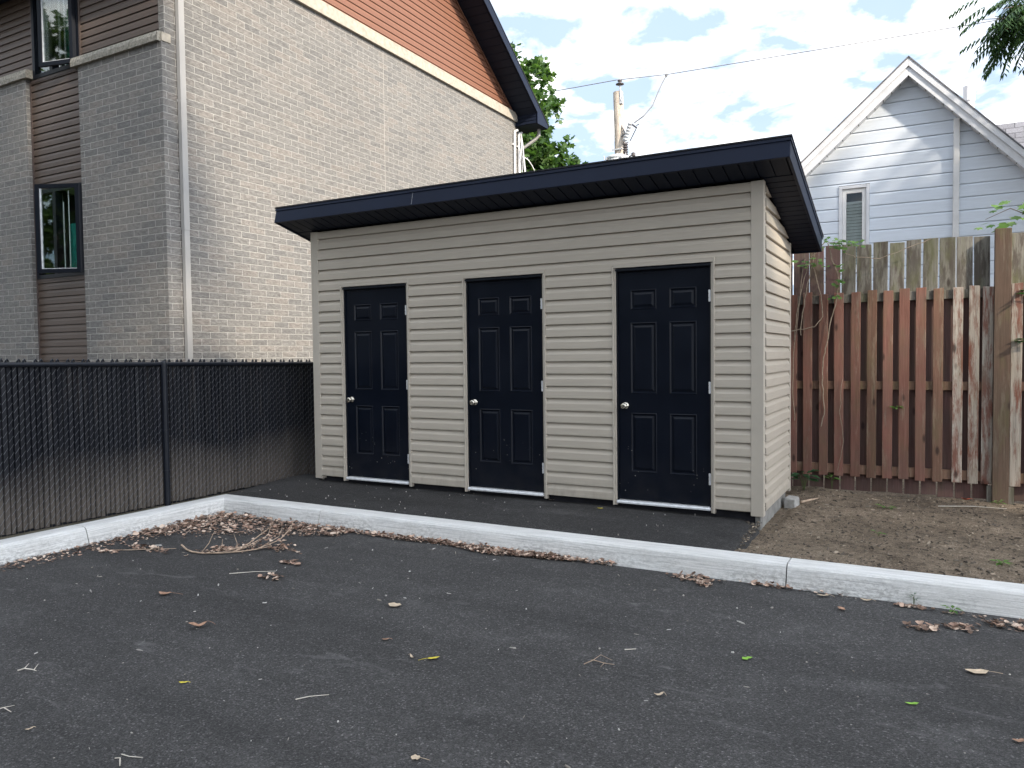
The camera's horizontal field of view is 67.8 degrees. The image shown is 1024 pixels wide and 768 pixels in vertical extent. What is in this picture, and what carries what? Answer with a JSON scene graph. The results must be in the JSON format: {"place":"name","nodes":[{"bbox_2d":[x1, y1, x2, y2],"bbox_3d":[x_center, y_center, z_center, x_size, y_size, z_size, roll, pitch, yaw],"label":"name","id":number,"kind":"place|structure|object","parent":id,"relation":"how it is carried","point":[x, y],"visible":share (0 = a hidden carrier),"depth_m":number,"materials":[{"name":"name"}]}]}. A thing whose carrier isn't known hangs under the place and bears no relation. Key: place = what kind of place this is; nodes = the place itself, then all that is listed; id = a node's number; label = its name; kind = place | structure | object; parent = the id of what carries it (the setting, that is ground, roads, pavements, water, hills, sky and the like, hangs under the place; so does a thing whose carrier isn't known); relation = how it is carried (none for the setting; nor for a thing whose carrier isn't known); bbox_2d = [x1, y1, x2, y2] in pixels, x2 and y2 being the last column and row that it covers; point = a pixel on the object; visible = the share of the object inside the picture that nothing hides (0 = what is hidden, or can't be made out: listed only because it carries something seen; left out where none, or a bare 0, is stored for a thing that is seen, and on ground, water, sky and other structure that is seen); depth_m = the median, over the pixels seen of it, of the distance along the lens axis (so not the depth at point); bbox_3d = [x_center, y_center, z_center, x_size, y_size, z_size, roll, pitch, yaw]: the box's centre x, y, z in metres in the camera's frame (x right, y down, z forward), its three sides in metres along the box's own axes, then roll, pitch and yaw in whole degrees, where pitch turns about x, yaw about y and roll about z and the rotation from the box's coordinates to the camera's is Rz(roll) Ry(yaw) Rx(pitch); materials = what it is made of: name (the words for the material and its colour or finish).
{"place":"outdoors","nodes":[
{"label":"outdoors","id":0,"kind":"place"},
{"bbox_2d":[228,474,759,550],"bbox_3d":[-0.397,1.174,7.279,5.350,0.123,1.230,1,2,29],"label":"asphalt pad","id":1,"kind":"object","parent":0,"point":[703,531],"visible":0.84,"depth_m":6.84,"materials":[{"name":"black asphalt"}]},
{"bbox_2d":[274,134,823,529],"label":"storage shed","id":2,"kind":"structure","parent":1,"relation":"on","point":[614,332],"depth_m":7.04,"materials":[{"name":"beige plastic"}]},
{"bbox_2d":[340,279,413,486],"bbox_3d":[-1.453,-0.010,8.159,0.916,2.162,0.111,1,2,29],"label":"door","id":3,"kind":"structure","parent":2,"relation":"in","point":[375,342],"depth_m":8.17,"materials":[{"name":"black paint"}]},
{"bbox_2d":[462,269,548,498],"bbox_3d":[-0.072,0.002,7.405,0.915,2.162,0.111,1,2,29],"label":"door","id":4,"kind":"structure","parent":2,"relation":"in","point":[504,327],"depth_m":7.41,"materials":[{"name":"black paint"}]},
{"bbox_2d":[611,257,715,513],"bbox_3d":[1.313,0.014,6.647,0.915,2.162,0.111,1,2,29],"label":"door","id":5,"kind":"structure","parent":2,"relation":"in","point":[663,314],"depth_m":6.65,"materials":[{"name":"black paint"}]},
{"bbox_2d":[0,472,991,539],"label":"yard ground","id":6,"kind":"structure","parent":0,"point":[44,529],"depth_m":6.95,"materials":[{"name":"grey concrete"}]},
{"bbox_2d":[0,358,315,536],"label":"chain link fence","id":7,"kind":"object","parent":6,"relation":"on","point":[82,440],"visible":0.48,"depth_m":7.30,"materials":[{"name":"black metal"}]},
{"bbox_2d":[0,0,548,361],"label":"brick building","id":8,"kind":"structure","parent":6,"relation":"on","point":[160,160],"depth_m":10.88,"materials":[{"name":"brick"}]},
{"bbox_2d":[30,0,78,79],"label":"window","id":9,"kind":"structure","parent":8,"relation":"in","point":[54,23],"depth_m":10.47,"materials":[{"name":"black glass"}]},
{"bbox_2d":[34,182,84,279],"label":"window","id":10,"kind":"structure","parent":8,"relation":"in","point":[58,208],"depth_m":10.81,"materials":[{"name":"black glass"}]},
{"bbox_2d":[510,41,587,171],"bbox_3d":[-0.297,-4.762,22.934,4.100,10.873,5.624,-2,2,-22],"label":"maple tree","id":11,"kind":"object","parent":6,"relation":"on","point":[541,152],"visible":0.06,"depth_m":21.61,"materials":[{"name":"green plant"}]},
{"bbox_2d":[603,73,667,160],"bbox_3d":[3.842,-4.540,24.041,2.149,10.426,0.976,-2,2,-27],"label":"utility pole","id":12,"kind":"object","parent":6,"relation":"on","point":[621,136],"visible":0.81,"depth_m":23.87,"materials":[{"name":"brown wood"}]},
{"bbox_2d":[548,20,994,91],"bbox_3d":[6.305,-10.649,23.668,45.771,2.426,1.016,0,2,13],"label":"power line","id":13,"kind":"object","parent":12,"relation":"attached to","point":[773,56],"visible":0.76,"depth_m":23.25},
{"bbox_2d":[791,228,1023,504],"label":"wooden fence","id":14,"kind":"object","parent":6,"relation":"on","point":[942,365],"visible":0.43,"depth_m":7.51,"materials":[{"name":"brown wood"}]},
{"bbox_2d":[792,237,931,470],"bbox_3d":[3.435,-0.302,7.656,1.352,2.395,0.170,1,2,29],"label":"climbing vine","id":15,"kind":"object","parent":14,"relation":"attached to","point":[834,244],"visible":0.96,"depth_m":7.81,"materials":[{"name":"green plant"}]},
{"bbox_2d":[1014,338,1023,342],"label":"fence sprig","id":16,"kind":"object","parent":14,"relation":"attached to","point":[1017,340],"visible":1,"depth_m":7.02,"materials":[{"name":"green plant"}]},
{"bbox_2d":[801,55,1023,293],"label":"white house","id":17,"kind":"structure","parent":6,"relation":"on","point":[907,148],"depth_m":12.21,"materials":[{"name":"white wood"}]},
{"bbox_2d":[839,183,869,273],"bbox_3d":[5.779,-2.583,12.848,0.666,1.845,0.415,1,2,29],"label":"window","id":18,"kind":"structure","parent":17,"relation":"in","point":[854,200],"depth_m":12.74,"materials":[{"name":"white plastic"}]},
{"bbox_2d":[948,0,1023,81],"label":"walnut tree","id":19,"kind":"object","parent":6,"relation":"on","point":[1011,24],"visible":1,"depth_m":8.99,"materials":[{"name":"green plant"}]},
{"bbox_2d":[974,200,1023,232],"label":"maple sapling","id":20,"kind":"object","parent":6,"relation":"on","point":[1004,224],"visible":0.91,"depth_m":7.22,"materials":[{"name":"green plant"}]},
{"bbox_2d":[0,515,1023,767],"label":"parking lot","id":21,"kind":"structure","parent":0,"point":[470,695],"depth_m":3.86,"materials":[{"name":"black asphalt"}]},
{"bbox_2d":[17,666,36,670],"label":"twig","id":22,"kind":"object","parent":21,"relation":"on","point":[27,668],"visible":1,"depth_m":3.87,"materials":[{"name":"wood"}]},
{"bbox_2d":[98,548,175,550],"bbox_3d":[-3.105,1.366,6.291,0.634,0.017,0.058,-1,2,-3],"label":"twig","id":23,"kind":"object","parent":21,"relation":"on","point":[146,549],"visible":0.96,"depth_m":6.28,"materials":[{"name":"brown wood"}]},
{"bbox_2d":[189,621,214,626],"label":"fallen leaf","id":24,"kind":"object","parent":21,"relation":"on","point":[196,624],"visible":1,"depth_m":4.47,"materials":[{"name":"beige plant"}]},
{"bbox_2d":[181,520,295,555],"bbox_3d":[-2.260,1.254,6.241,0.944,0.217,0.294,-1,2,-8],"label":"dead branch","id":25,"kind":"object","parent":21,"relation":"on","point":[226,548],"visible":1,"depth_m":6.24,"materials":[{"name":"brown wood"}]},
{"bbox_2d":[229,571,268,573],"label":"twig","id":26,"kind":"object","parent":21,"relation":"on","point":[247,572],"visible":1,"depth_m":5.60,"materials":[{"name":"wood"}]},
{"bbox_2d":[389,602,400,605],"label":"fallen leaf","id":27,"kind":"object","parent":21,"relation":"on","point":[394,604],"visible":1,"depth_m":4.81,"materials":[{"name":"beige plant"}]},
{"bbox_2d":[411,754,428,759],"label":"fallen leaf","id":28,"kind":"object","parent":21,"relation":"on","point":[415,756],"visible":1,"depth_m":2.98,"materials":[{"name":"beige plant"}]},
{"bbox_2d":[0,494,1023,618],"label":"kerb","id":29,"kind":"structure","parent":21,"relation":"on","point":[992,597],"depth_m":5.76,"materials":[{"name":"concrete"}]},
{"bbox_2d":[0,511,1023,633],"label":"leaf litter","id":30,"kind":"object","parent":21,"relation":"on","point":[510,551],"visible":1,"depth_m":6.38,"materials":[{"name":"brown plant"}]},
{"bbox_2d":[27,480,1012,767],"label":"pale debris","id":31,"kind":"object","parent":21,"relation":"on","point":[485,628],"visible":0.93,"depth_m":4.45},
{"bbox_2d":[584,655,613,664],"bbox_3d":[0.442,1.406,3.873,0.155,0.034,0.095,0,2,7],"label":"twig","id":32,"kind":"object","parent":21,"relation":"on","point":[598,661],"visible":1,"depth_m":3.87,"materials":[{"name":"grey wood"}]},
{"bbox_2d":[942,605,962,613],"bbox_3d":[2.632,1.352,4.547,0.109,0.043,0.101,-1,2,-1],"label":"weed","id":33,"kind":"object","parent":21,"relation":"on","point":[952,610],"visible":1,"depth_m":4.55,"materials":[{"name":"green plant"}]},
{"bbox_2d":[966,669,1002,673],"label":"fallen leaf","id":34,"kind":"object","parent":21,"relation":"on","point":[978,670],"visible":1,"depth_m":3.72,"materials":[{"name":"beige plant"}]},
{"bbox_2d":[490,0,1023,294],"label":"sky","id":35,"kind":"structure","parent":0,"point":[805,96],"materials":[{"name":"white"}]},
{"bbox_2d":[734,473,1023,583],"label":"dirt bed","id":36,"kind":"object","parent":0,"point":[982,558],"visible":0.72,"depth_m":6.06,"materials":[{"name":"brown soil"}]},
{"bbox_2d":[784,495,799,508],"bbox_3d":[2.639,1.123,7.197,0.115,0.119,0.164,1,3,36],"label":"concrete block","id":37,"kind":"object","parent":36,"relation":"on","point":[790,502],"depth_m":7.14,"materials":[{"name":"grey concrete"}]},
{"bbox_2d":[791,469,820,489],"bbox_3d":[2.963,0.992,7.745,0.351,0.233,0.372,1,2,29],"label":"weed","id":38,"kind":"object","parent":36,"relation":"on","point":[794,474],"visible":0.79,"depth_m":7.74,"materials":[{"name":"green plant"}]},
{"bbox_2d":[800,498,817,502],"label":"twig","id":39,"kind":"object","parent":36,"relation":"on","point":[802,501],"visible":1,"depth_m":7.28,"materials":[{"name":"beige wood"}]},
{"bbox_2d":[826,473,839,486],"bbox_3d":[3.321,1.005,7.880,0.154,0.169,0.170,-1,2,-2],"label":"weed","id":40,"kind":"object","parent":36,"relation":"on","point":[830,475],"visible":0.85,"depth_m":7.89,"materials":[{"name":"green plant"}]},
{"bbox_2d":[938,506,1005,508],"bbox_3d":[4.189,1.120,6.951,0.554,0.011,0.042,0,2,16],"label":"twig","id":41,"kind":"object","parent":36,"relation":"on","point":[967,506],"visible":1,"depth_m":6.97,"materials":[{"name":"wood"}]},
{"bbox_2d":[991,559,1012,565],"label":"seedling","id":42,"kind":"object","parent":36,"relation":"on","point":[1000,563],"visible":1,"depth_m":5.10,"materials":[{"name":"green plant"}]}
]}

